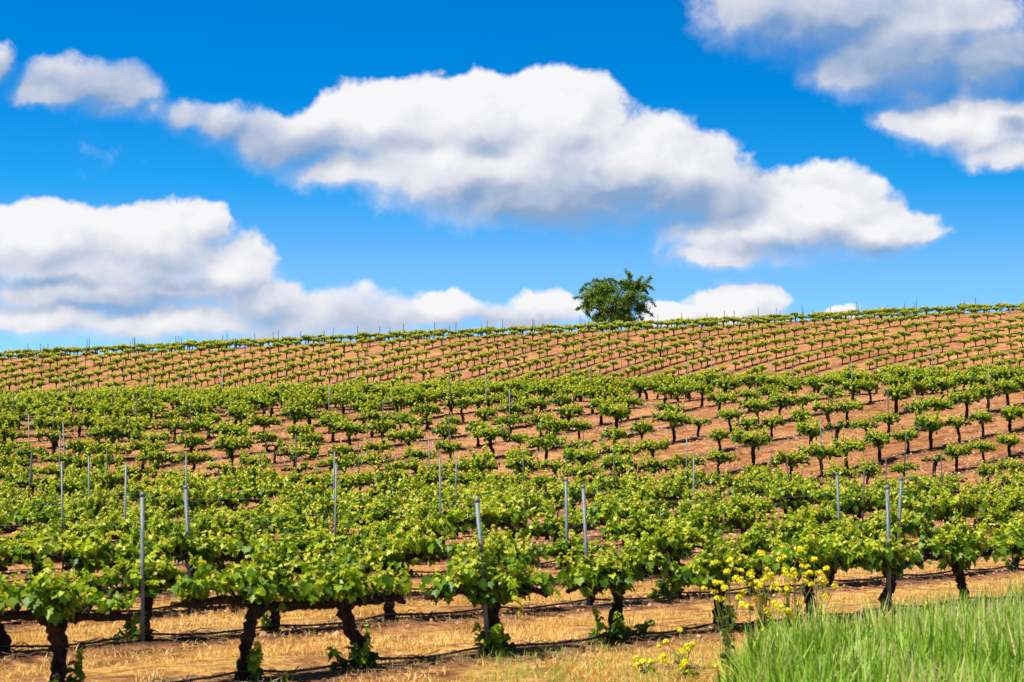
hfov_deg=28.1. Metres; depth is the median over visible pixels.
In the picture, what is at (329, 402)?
steel post
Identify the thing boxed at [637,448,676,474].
grapevine
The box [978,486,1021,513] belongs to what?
grapevine
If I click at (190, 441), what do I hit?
grapevine
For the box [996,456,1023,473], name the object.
grapevine
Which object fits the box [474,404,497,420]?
grapevine
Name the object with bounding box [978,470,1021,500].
grapevine
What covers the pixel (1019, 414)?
grapevine
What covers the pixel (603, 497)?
grapevine
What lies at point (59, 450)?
steel post
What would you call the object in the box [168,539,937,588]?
drip hose
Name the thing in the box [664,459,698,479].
grapevine
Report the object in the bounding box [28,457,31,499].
steel post
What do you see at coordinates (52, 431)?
steel post
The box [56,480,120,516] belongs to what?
grapevine
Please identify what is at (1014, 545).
grapevine
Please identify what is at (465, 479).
grapevine
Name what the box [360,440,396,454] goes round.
grapevine
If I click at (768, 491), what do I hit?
grapevine
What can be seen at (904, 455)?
steel post
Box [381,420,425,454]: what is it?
grapevine
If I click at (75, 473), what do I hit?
grapevine
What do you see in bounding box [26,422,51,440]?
grapevine
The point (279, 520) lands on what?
grapevine
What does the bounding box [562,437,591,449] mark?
grapevine
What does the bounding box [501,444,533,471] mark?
grapevine
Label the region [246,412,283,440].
grapevine
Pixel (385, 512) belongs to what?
grapevine
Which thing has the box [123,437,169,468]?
grapevine
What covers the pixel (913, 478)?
grapevine
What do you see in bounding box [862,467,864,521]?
steel post
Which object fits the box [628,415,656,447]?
grapevine
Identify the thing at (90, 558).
grapevine
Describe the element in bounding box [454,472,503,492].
grapevine
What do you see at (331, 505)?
grapevine
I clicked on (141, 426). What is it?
grapevine
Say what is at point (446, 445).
grapevine
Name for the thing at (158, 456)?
grapevine
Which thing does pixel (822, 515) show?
grapevine
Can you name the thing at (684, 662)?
wild mustard
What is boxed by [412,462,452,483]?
grapevine
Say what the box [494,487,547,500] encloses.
grapevine
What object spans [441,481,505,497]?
grapevine
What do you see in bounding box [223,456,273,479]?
grapevine
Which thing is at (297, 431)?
grapevine
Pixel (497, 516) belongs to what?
grapevine
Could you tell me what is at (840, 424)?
grapevine
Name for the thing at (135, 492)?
grapevine
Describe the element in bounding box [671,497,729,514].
grapevine
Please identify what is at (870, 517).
grapevine
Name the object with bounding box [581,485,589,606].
steel post
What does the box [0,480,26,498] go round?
grapevine
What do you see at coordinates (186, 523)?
steel post
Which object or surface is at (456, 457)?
steel post
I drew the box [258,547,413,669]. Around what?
grapevine
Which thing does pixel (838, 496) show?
steel post
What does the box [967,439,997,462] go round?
grapevine
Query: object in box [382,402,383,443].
steel post
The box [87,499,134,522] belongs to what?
grapevine
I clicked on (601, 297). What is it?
broadleaf tree
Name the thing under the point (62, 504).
steel post
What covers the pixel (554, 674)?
short grass
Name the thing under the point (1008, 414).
grapevine
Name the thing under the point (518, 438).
grapevine
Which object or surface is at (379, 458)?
grapevine
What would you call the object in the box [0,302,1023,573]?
grapevine mass
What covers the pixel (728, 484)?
grapevine
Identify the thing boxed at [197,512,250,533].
grapevine
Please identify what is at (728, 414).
grapevine
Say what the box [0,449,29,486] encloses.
grapevine
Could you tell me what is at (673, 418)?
grapevine
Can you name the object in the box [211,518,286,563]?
grapevine
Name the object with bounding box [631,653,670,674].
wild mustard
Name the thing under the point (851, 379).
steel post
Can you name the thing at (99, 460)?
grapevine
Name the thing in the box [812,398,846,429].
grapevine
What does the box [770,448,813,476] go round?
grapevine
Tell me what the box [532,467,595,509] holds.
grapevine
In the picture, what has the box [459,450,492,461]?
grapevine
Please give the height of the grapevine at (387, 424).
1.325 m
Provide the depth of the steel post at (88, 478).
45.59 m
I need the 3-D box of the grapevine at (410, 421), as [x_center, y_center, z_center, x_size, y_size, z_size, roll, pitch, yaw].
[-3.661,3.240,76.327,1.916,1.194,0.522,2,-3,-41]
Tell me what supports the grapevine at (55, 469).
on the ground at (208, 664)
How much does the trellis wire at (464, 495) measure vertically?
0.104 m
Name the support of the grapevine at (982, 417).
on the ground at (208, 664)
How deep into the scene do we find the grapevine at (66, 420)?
74.35 m
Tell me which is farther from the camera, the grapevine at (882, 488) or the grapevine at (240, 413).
the grapevine at (240, 413)
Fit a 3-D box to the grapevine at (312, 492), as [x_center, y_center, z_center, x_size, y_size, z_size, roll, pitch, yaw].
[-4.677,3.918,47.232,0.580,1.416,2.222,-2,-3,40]
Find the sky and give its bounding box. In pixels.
[0,0,1023,357]
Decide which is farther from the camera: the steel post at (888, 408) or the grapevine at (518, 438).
the steel post at (888, 408)
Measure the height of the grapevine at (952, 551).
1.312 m
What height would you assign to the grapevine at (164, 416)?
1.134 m
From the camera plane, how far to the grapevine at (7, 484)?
58.63 m
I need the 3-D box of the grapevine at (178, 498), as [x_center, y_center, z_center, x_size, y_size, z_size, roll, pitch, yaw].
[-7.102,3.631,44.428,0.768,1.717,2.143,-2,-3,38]
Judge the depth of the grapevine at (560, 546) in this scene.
32.74 m
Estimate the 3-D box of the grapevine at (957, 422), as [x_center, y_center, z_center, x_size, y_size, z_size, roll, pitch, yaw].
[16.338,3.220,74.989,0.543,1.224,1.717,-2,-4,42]
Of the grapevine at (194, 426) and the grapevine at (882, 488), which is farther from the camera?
the grapevine at (194, 426)
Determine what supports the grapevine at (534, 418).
on the ground at (208, 664)
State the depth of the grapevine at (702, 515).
35.47 m
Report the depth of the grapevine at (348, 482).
59.06 m
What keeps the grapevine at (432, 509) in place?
on the ground at (208, 664)
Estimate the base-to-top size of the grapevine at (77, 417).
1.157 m
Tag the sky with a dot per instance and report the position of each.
(197, 170)
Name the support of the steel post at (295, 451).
on the ground at (208, 664)
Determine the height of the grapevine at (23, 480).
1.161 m
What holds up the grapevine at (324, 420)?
on the ground at (208, 664)
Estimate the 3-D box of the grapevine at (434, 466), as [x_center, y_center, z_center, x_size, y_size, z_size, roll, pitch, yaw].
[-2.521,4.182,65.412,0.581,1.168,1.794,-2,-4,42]
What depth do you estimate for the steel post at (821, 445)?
67.92 m
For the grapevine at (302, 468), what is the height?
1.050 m
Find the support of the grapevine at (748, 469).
on the ground at (208, 664)
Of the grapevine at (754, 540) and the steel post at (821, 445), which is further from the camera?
the steel post at (821, 445)
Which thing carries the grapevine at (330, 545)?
on the ground at (208, 664)
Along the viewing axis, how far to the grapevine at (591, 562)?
28.13 m
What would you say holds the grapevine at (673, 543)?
on the ground at (208, 664)
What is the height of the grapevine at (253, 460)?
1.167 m
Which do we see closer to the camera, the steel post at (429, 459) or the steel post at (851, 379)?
the steel post at (429, 459)
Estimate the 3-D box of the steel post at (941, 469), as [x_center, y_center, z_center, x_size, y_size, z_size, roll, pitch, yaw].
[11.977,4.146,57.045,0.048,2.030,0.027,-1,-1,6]
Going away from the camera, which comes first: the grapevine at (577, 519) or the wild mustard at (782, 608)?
the wild mustard at (782, 608)
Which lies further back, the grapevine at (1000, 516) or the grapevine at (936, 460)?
the grapevine at (936, 460)
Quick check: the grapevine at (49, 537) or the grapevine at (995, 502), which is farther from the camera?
the grapevine at (995, 502)
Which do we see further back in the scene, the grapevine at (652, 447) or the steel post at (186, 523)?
the grapevine at (652, 447)
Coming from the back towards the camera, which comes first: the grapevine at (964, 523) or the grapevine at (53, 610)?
the grapevine at (964, 523)
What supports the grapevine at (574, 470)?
on the ground at (208, 664)
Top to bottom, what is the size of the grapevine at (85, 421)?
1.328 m
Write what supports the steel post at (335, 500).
on the ground at (208, 664)
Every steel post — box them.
[28,414,29,471]
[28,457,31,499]
[30,449,32,492]
[52,410,53,452]
[58,432,60,478]
[60,461,63,568]
[62,422,64,468]
[88,456,90,540]
[106,447,107,489]
[123,463,127,577]
[139,492,144,641]
[183,485,190,609]
[185,455,186,484]
[259,452,260,497]
[295,434,296,470]
[328,383,329,431]
[332,451,334,526]
[333,463,337,576]
[357,441,359,490]
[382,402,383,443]
[428,438,430,484]
[439,457,441,557]
[448,414,449,461]
[454,453,457,536]
[474,498,489,648]
[509,390,509,436]
[522,452,523,482]
[564,478,568,577]
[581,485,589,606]
[613,453,615,493]
[686,437,687,491]
[692,456,694,503]
[769,451,772,503]
[786,457,788,483]
[820,420,821,476]
[828,383,828,429]
[835,472,840,524]
[851,361,852,400]
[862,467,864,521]
[885,459,886,484]
[885,485,891,611]
[887,389,888,432]
[895,477,903,579]
[904,433,905,480]
[940,453,942,491]
[987,366,988,411]
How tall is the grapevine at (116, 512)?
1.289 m
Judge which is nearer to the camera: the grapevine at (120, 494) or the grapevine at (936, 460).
the grapevine at (120, 494)
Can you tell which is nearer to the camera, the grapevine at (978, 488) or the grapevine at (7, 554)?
the grapevine at (7, 554)
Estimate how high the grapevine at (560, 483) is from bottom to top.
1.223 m
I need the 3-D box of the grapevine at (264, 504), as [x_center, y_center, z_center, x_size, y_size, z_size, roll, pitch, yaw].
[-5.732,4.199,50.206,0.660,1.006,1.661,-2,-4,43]
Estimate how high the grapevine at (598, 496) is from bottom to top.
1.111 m
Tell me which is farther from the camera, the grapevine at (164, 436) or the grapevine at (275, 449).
the grapevine at (164, 436)
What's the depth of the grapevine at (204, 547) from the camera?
27.53 m
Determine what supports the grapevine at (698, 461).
on the ground at (208, 664)
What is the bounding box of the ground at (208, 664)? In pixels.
[0,310,1023,681]
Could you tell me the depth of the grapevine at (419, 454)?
68.78 m
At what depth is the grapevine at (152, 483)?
59.80 m
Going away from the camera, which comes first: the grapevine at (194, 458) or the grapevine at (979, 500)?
the grapevine at (979, 500)
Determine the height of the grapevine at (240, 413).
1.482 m
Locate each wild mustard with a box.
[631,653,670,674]
[656,628,695,669]
[667,658,718,678]
[701,556,746,668]
[738,550,782,640]
[759,599,797,640]
[771,546,814,628]
[797,556,838,629]
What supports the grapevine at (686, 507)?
on the ground at (208, 664)
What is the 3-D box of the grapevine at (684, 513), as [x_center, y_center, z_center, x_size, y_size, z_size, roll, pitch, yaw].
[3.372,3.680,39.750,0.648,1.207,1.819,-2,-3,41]
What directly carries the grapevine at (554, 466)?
on the ground at (208, 664)
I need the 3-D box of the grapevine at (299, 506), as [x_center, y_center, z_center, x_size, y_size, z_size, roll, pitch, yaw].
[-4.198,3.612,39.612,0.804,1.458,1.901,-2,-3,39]
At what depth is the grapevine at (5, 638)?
21.82 m
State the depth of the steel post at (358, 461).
62.94 m
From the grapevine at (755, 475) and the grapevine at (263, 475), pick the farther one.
the grapevine at (755, 475)
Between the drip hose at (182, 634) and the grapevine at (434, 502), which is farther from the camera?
the grapevine at (434, 502)
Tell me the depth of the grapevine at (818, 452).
67.98 m
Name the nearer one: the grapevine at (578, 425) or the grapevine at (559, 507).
the grapevine at (559, 507)
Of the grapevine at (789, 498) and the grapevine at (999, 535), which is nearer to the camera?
the grapevine at (999, 535)
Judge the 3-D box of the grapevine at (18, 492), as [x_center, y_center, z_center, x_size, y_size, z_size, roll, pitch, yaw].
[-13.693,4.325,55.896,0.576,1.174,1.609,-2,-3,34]
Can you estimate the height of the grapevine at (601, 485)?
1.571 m
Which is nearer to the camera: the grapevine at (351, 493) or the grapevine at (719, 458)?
the grapevine at (351, 493)
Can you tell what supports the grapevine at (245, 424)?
on the ground at (208, 664)
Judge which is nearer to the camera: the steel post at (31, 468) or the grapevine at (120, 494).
the grapevine at (120, 494)
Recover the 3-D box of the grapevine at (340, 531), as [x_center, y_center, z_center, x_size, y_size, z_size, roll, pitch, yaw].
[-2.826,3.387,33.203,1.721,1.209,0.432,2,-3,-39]
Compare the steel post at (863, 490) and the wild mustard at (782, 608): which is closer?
the wild mustard at (782, 608)
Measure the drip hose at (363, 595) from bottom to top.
0.194 m
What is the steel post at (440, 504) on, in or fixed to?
on the ground at (208, 664)
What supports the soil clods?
on the ground at (208, 664)
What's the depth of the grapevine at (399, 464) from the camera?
64.27 m
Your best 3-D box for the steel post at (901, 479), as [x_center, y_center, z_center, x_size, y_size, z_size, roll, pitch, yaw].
[6.301,3.183,33.407,0.064,1.922,0.040,4,-2,-13]
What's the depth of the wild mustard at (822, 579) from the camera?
22.29 m
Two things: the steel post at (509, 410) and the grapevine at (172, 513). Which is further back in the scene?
the steel post at (509, 410)
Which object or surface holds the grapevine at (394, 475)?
on the ground at (208, 664)
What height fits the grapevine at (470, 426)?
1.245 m
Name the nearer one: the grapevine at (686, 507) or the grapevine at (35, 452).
the grapevine at (686, 507)
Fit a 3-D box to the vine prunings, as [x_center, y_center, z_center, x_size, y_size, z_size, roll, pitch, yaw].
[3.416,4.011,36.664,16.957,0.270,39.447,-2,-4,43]
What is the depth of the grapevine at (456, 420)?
77.78 m
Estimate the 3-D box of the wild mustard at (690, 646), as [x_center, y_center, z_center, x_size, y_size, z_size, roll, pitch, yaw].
[1.685,3.207,21.037,0.385,0.479,0.634,0,-3,0]
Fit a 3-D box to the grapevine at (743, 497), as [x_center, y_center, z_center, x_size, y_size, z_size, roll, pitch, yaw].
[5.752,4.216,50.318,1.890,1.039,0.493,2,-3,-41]
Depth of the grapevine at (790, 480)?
56.58 m
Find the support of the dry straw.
on the ground at (208, 664)
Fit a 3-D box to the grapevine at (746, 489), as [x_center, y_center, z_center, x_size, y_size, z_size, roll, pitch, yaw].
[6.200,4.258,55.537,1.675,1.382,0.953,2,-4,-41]
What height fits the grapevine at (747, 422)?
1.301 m
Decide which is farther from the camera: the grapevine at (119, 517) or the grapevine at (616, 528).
the grapevine at (119, 517)
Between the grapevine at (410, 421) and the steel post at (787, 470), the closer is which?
the steel post at (787, 470)
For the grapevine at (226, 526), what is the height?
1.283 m
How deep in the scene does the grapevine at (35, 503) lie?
41.44 m
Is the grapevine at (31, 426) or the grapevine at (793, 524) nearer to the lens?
the grapevine at (793, 524)
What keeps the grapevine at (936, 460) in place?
on the ground at (208, 664)
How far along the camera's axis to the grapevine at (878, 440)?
70.55 m
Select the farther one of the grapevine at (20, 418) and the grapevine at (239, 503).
the grapevine at (20, 418)
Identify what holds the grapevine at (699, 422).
on the ground at (208, 664)
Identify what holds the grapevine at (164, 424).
on the ground at (208, 664)
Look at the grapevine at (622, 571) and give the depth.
23.31 m
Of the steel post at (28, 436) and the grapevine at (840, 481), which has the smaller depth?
the grapevine at (840, 481)
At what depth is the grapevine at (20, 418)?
78.43 m
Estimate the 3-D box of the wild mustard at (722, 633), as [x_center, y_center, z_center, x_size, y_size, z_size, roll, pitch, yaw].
[2.199,2.821,21.054,0.491,1.238,0.547,0,-3,0]
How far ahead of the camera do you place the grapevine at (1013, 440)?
71.37 m
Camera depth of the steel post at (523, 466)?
56.64 m
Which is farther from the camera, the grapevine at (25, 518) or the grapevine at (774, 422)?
the grapevine at (774, 422)
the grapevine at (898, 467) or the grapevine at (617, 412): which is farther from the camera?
the grapevine at (617, 412)
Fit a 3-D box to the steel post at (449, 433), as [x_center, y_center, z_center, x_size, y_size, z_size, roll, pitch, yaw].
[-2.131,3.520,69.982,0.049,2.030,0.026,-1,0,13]
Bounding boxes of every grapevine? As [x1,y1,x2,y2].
[0,402,30,430]
[0,408,24,443]
[0,422,26,441]
[0,437,14,455]
[0,439,30,457]
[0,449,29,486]
[0,460,32,488]
[0,470,55,493]
[0,478,35,496]
[0,480,15,491]
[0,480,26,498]
[0,517,95,583]
[0,526,100,572]
[0,555,138,681]
[0,572,76,653]
[5,485,81,531]
[5,486,46,529]
[12,485,95,529]
[12,516,158,612]
[13,441,49,470]
[15,509,96,569]
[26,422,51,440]
[28,461,85,482]
[31,408,76,446]
[34,426,73,454]
[34,469,101,498]
[38,450,89,467]
[38,478,80,496]
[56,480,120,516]
[60,502,184,572]
[61,547,213,641]
[63,486,121,520]
[64,434,91,465]
[64,461,112,491]
[67,409,96,436]
[69,442,125,471]
[72,482,123,515]
[75,410,117,441]
[82,438,127,457]
[85,422,106,444]
[85,466,132,490]
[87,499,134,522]
[89,412,142,456]
[90,454,157,482]
[100,510,212,556]
[104,496,182,548]
[114,483,171,503]
[114,505,181,530]
[115,417,155,442]
[119,411,153,425]
[122,474,182,507]
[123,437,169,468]
[131,428,174,452]
[136,514,249,609]
[137,440,183,478]
[137,471,180,488]
[145,469,218,516]
[151,466,192,478]
[152,407,192,432]
[153,496,203,519]
[155,412,185,441]
[158,470,209,487]
[165,471,233,509]
[168,530,335,680]
[172,415,214,449]
[172,449,217,475]
[172,505,273,572]
[174,428,208,452]
[179,497,242,537]
[192,408,225,437]
[192,483,246,510]
[194,480,258,514]
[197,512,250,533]
[203,469,248,509]
[205,419,253,455]
[206,458,245,474]
[210,428,253,470]
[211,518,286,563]
[214,534,338,633]
[220,419,249,431]
[222,399,257,425]
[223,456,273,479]
[224,497,286,537]
[227,466,298,503]
[232,507,357,582]
[237,448,272,479]
[239,464,304,503]
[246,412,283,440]
[247,506,341,534]
[252,428,280,451]
[253,494,280,509]
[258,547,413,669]
[262,438,290,462]
[263,490,331,528]
[272,480,347,529]
[275,433,327,471]
[278,394,318,437]
[279,481,319,493]
[281,460,319,477]
[284,420,315,444]
[292,467,330,485]
[294,428,326,456]
[304,480,354,504]
[305,513,380,570]
[310,492,364,532]
[312,409,345,431]
[312,451,374,477]
[315,409,351,441]
[321,466,373,495]
[326,440,357,458]
[329,417,370,445]
[331,518,446,619]
[333,488,386,521]
[333,488,399,529]
[336,489,432,550]
[343,470,376,490]
[348,505,455,575]
[348,521,452,560]
[351,443,392,474]
[357,402,395,436]
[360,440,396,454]
[366,414,400,443]
[369,473,428,501]
[371,462,410,486]
[374,456,421,473]
[376,478,456,509]
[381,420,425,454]
[389,406,408,432]
[392,412,432,434]
[401,441,438,472]
[403,486,444,498]
[404,473,444,494]
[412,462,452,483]
[416,454,449,485]
[418,482,488,535]
[418,531,560,655]
[419,492,461,518]
[420,508,472,554]
[423,477,461,494]
[430,417,459,450]
[433,437,462,462]
[436,490,549,537]
[441,412,463,437]
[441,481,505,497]
[441,519,526,558]
[444,443,499,478]
[444,462,491,488]
[445,524,547,612]
[450,480,554,538]
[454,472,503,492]
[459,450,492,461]
[462,415,489,445]
[468,422,510,456]
[470,482,506,534]
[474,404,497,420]
[486,466,531,491]
[491,412,531,437]
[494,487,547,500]
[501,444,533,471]
[503,444,544,473]
[505,478,539,492]
[506,429,531,448]
[515,501,594,564]
[523,430,568,461]
[530,409,552,435]
[531,468,560,493]
[531,522,601,579]
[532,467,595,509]
[533,492,572,539]
[535,412,572,447]
[541,456,572,477]
[544,501,600,539]
[553,480,599,509]
[554,537,618,604]
[556,524,691,642]
[557,459,600,479]
[560,441,604,481]
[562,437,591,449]
[564,417,593,441]
[582,494,617,536]
[586,480,660,545]
[586,488,626,505]
[590,468,637,495]
[591,485,671,538]
[592,466,623,492]
[596,446,637,477]
[597,396,634,429]
[597,431,649,456]
[598,422,630,445]
[600,503,671,576]
[609,514,727,599]
[613,470,686,504]
[625,467,668,483]
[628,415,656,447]
[634,476,685,515]
[635,435,670,460]
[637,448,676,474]
[651,407,696,441]
[654,486,690,510]
[660,499,710,556]
[660,521,771,629]
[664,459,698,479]
[666,467,722,495]
[668,452,708,469]
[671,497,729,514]
[674,489,715,518]
[677,491,743,552]
[681,482,725,502]
[685,415,711,436]
[703,424,730,450]
[705,444,739,474]
[705,469,732,492]
[716,406,740,431]
[716,492,774,510]
[717,471,758,497]
[722,493,777,528]
[724,500,766,542]
[725,517,791,591]
[727,473,768,498]
[729,422,774,465]
[731,414,758,433]
[739,461,772,475]
[745,466,786,501]
[750,504,867,618]
[751,507,815,540]
[760,413,785,438]
[761,471,816,513]
[764,475,814,510]
[766,464,828,513]
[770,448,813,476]
[772,500,841,525]
[787,403,815,434]
[790,517,875,584]
[794,415,825,451]
[795,440,846,476]
[801,477,865,509]
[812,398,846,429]
[813,505,872,559]
[814,469,850,505]
[823,418,852,447]
[825,456,860,480]
[827,476,884,522]
[830,428,871,468]
[841,521,932,611]
[847,412,878,440]
[848,493,935,579]
[857,454,885,487]
[861,480,905,509]
[863,428,889,461]
[864,498,927,558]
[865,405,901,435]
[865,479,944,543]
[874,472,907,489]
[888,460,919,475]
[889,422,919,452]
[898,481,987,526]
[900,397,929,430]
[903,471,944,489]
[907,517,1007,603]
[913,408,946,448]
[916,476,959,499]
[921,452,951,476]
[932,508,986,573]
[932,516,964,524]
[942,439,973,471]
[942,471,967,495]
[945,413,973,442]
[961,491,982,528]
[965,474,994,514]
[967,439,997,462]
[969,409,994,436]
[972,497,1023,548]
[974,457,1000,488]
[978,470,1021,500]
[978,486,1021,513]
[986,510,1023,569]
[992,513,1023,560]
[994,430,1022,456]
[995,458,1023,487]
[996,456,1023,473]
[1000,404,1023,431]
[1010,479,1023,513]
[1016,402,1023,418]
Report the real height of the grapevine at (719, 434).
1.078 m
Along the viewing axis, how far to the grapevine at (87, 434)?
73.13 m
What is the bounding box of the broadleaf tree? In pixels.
[572,268,655,329]
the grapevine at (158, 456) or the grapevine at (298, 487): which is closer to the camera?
the grapevine at (298, 487)
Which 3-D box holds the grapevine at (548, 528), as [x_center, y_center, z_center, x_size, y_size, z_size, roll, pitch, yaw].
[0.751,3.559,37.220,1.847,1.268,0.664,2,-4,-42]
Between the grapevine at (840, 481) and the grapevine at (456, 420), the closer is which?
the grapevine at (840, 481)
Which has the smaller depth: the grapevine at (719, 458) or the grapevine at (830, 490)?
the grapevine at (830, 490)
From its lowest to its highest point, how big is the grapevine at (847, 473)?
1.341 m
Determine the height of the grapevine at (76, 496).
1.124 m
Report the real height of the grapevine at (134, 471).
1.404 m
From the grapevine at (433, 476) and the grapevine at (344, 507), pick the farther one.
the grapevine at (433, 476)
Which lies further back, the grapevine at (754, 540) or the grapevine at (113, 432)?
the grapevine at (113, 432)
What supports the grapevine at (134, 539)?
on the ground at (208, 664)
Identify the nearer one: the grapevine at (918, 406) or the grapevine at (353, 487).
the grapevine at (353, 487)
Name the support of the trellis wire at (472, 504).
attached to the steel post at (481, 545)
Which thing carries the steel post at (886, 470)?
on the ground at (208, 664)
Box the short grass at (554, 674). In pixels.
[7,573,1015,681]
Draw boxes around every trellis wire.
[0,489,1019,525]
[2,481,1007,505]
[7,473,1023,498]
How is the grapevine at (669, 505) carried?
on the ground at (208, 664)
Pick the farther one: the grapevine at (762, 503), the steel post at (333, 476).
the steel post at (333, 476)
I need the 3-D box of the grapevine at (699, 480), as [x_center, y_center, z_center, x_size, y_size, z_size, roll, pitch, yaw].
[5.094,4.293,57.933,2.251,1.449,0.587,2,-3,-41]
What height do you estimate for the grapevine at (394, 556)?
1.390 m
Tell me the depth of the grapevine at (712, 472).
63.56 m
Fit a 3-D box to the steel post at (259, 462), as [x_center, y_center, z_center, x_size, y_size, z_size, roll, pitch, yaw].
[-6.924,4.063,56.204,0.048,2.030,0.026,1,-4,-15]
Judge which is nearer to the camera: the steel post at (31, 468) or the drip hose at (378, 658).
the drip hose at (378, 658)
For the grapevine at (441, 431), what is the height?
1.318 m
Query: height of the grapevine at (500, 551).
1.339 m
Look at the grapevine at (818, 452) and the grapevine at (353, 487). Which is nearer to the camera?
the grapevine at (353, 487)
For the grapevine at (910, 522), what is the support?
on the ground at (208, 664)
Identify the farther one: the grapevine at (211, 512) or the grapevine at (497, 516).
the grapevine at (211, 512)
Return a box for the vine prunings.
[0,520,1023,681]
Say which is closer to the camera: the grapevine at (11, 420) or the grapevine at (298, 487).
the grapevine at (298, 487)
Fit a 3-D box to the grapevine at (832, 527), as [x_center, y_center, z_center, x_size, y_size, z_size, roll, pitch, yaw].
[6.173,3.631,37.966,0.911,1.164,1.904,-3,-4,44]
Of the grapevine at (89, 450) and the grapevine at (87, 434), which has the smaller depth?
the grapevine at (89, 450)
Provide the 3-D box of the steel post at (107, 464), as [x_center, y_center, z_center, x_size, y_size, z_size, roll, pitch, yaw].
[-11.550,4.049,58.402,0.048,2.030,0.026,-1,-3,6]
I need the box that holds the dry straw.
[0,534,1023,681]
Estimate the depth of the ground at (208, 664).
72.27 m
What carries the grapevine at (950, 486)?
on the ground at (208, 664)
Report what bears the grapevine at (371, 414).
on the ground at (208, 664)
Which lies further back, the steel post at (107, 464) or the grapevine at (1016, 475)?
the grapevine at (1016, 475)
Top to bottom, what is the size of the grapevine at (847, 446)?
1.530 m
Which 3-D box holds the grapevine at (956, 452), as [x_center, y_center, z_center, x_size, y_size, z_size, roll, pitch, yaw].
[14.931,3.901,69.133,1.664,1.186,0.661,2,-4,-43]
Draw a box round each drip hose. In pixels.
[0,564,1023,647]
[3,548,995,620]
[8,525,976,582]
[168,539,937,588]
[174,594,1023,681]
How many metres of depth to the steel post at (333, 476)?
51.24 m
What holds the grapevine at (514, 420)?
on the ground at (208, 664)
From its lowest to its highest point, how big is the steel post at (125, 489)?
2.150 m
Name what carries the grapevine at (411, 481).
on the ground at (208, 664)
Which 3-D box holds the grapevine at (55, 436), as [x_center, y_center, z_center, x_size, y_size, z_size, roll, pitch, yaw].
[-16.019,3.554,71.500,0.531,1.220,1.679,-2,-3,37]
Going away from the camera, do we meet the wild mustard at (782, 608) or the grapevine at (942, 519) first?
the wild mustard at (782, 608)
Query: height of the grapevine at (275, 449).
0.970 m
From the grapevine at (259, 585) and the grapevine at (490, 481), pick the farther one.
the grapevine at (490, 481)
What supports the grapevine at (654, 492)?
on the ground at (208, 664)
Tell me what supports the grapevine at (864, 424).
on the ground at (208, 664)
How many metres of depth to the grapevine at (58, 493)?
57.10 m
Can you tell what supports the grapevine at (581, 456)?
on the ground at (208, 664)
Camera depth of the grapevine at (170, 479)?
57.11 m
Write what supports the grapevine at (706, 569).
on the ground at (208, 664)
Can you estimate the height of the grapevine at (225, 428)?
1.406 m
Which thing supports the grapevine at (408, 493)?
on the ground at (208, 664)
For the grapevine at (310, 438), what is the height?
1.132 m
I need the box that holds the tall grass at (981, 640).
[693,569,1023,681]
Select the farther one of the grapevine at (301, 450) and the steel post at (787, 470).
the grapevine at (301, 450)
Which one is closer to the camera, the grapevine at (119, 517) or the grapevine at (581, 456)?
the grapevine at (119, 517)
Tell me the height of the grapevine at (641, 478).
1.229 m
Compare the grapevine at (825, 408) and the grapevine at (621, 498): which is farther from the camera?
the grapevine at (825, 408)
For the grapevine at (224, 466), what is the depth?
65.15 m
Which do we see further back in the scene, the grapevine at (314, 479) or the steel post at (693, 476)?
the grapevine at (314, 479)
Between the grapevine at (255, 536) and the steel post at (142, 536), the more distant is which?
the grapevine at (255, 536)
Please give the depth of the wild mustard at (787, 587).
21.86 m
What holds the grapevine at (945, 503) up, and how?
on the ground at (208, 664)
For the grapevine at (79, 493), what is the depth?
49.08 m
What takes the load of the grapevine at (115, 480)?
on the ground at (208, 664)
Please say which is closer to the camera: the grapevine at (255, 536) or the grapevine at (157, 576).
the grapevine at (157, 576)
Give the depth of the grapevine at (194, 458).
67.26 m
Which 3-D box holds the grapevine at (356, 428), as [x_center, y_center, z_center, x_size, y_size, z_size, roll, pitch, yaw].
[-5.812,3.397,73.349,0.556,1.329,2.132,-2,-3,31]
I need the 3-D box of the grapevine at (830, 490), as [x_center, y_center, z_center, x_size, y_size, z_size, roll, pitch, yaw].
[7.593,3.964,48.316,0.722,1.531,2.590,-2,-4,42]
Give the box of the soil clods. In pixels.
[0,389,1023,637]
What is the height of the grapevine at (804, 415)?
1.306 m
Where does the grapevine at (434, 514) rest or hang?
on the ground at (208, 664)
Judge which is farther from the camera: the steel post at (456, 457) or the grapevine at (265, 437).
the grapevine at (265, 437)
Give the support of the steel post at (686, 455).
on the ground at (208, 664)
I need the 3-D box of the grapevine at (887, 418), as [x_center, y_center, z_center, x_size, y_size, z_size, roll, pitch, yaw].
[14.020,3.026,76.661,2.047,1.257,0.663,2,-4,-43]
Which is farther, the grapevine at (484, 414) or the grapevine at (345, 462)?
the grapevine at (484, 414)
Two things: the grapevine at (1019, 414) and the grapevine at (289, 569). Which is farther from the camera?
the grapevine at (1019, 414)
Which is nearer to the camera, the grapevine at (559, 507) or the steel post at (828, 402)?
the grapevine at (559, 507)
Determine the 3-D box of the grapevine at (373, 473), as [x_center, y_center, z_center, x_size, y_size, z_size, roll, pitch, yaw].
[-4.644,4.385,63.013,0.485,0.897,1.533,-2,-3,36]
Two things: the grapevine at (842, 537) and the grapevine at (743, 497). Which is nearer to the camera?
the grapevine at (842, 537)
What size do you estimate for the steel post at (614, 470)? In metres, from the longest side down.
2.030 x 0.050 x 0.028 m
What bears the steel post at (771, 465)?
on the ground at (208, 664)
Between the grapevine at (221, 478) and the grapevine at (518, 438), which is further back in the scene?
the grapevine at (518, 438)
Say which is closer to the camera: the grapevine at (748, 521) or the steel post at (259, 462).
the grapevine at (748, 521)
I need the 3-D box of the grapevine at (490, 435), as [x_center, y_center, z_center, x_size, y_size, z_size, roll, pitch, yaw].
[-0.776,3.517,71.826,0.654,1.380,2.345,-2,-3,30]

